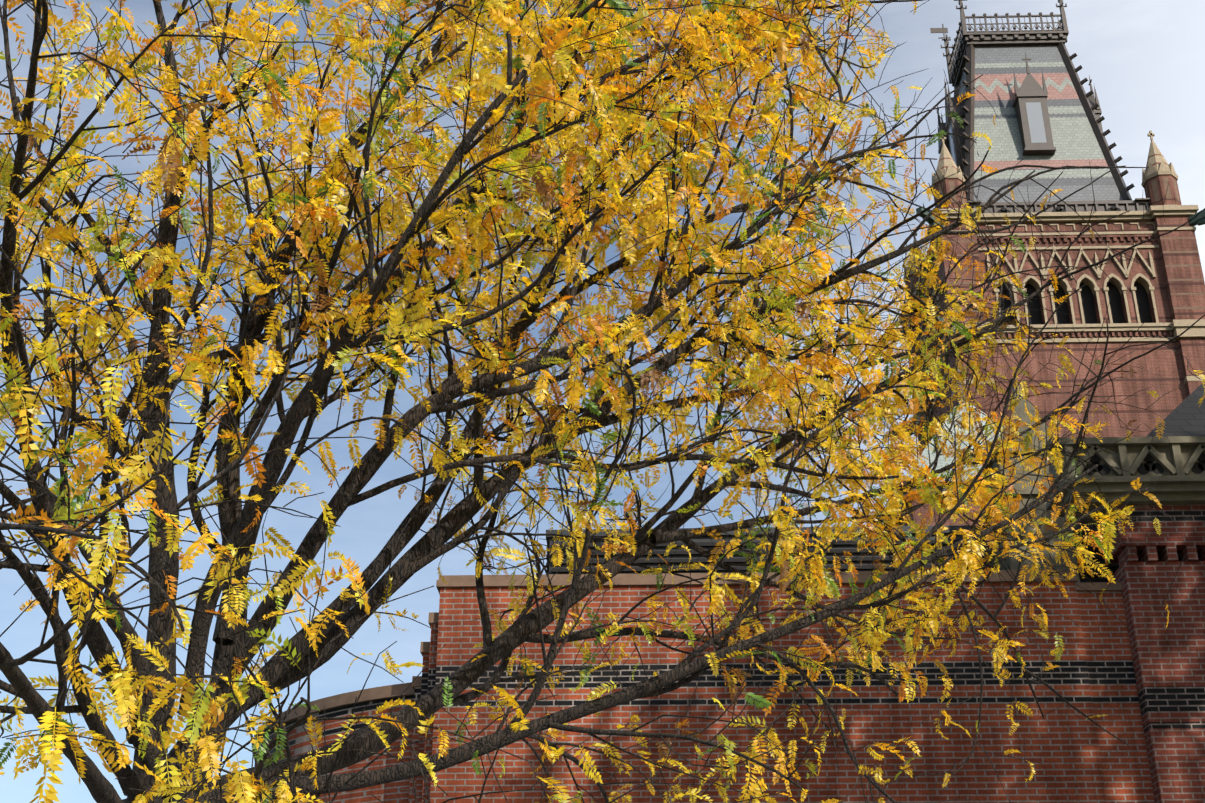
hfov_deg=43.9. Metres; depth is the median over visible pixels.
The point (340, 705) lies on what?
brick wall
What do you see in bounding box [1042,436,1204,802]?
building
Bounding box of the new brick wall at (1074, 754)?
[408,569,1154,802]
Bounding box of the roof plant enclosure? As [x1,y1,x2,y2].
[546,524,1118,582]
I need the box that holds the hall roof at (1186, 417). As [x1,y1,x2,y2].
[1081,382,1204,523]
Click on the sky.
(1144, 60)
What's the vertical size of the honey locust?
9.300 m
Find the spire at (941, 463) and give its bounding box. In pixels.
[890,361,1001,525]
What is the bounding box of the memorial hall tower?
[882,0,1204,523]
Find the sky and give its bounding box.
[0,0,1204,802]
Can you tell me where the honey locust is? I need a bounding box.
[0,0,1204,802]
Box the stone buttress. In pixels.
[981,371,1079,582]
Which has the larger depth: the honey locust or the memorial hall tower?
the memorial hall tower
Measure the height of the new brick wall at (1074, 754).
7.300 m

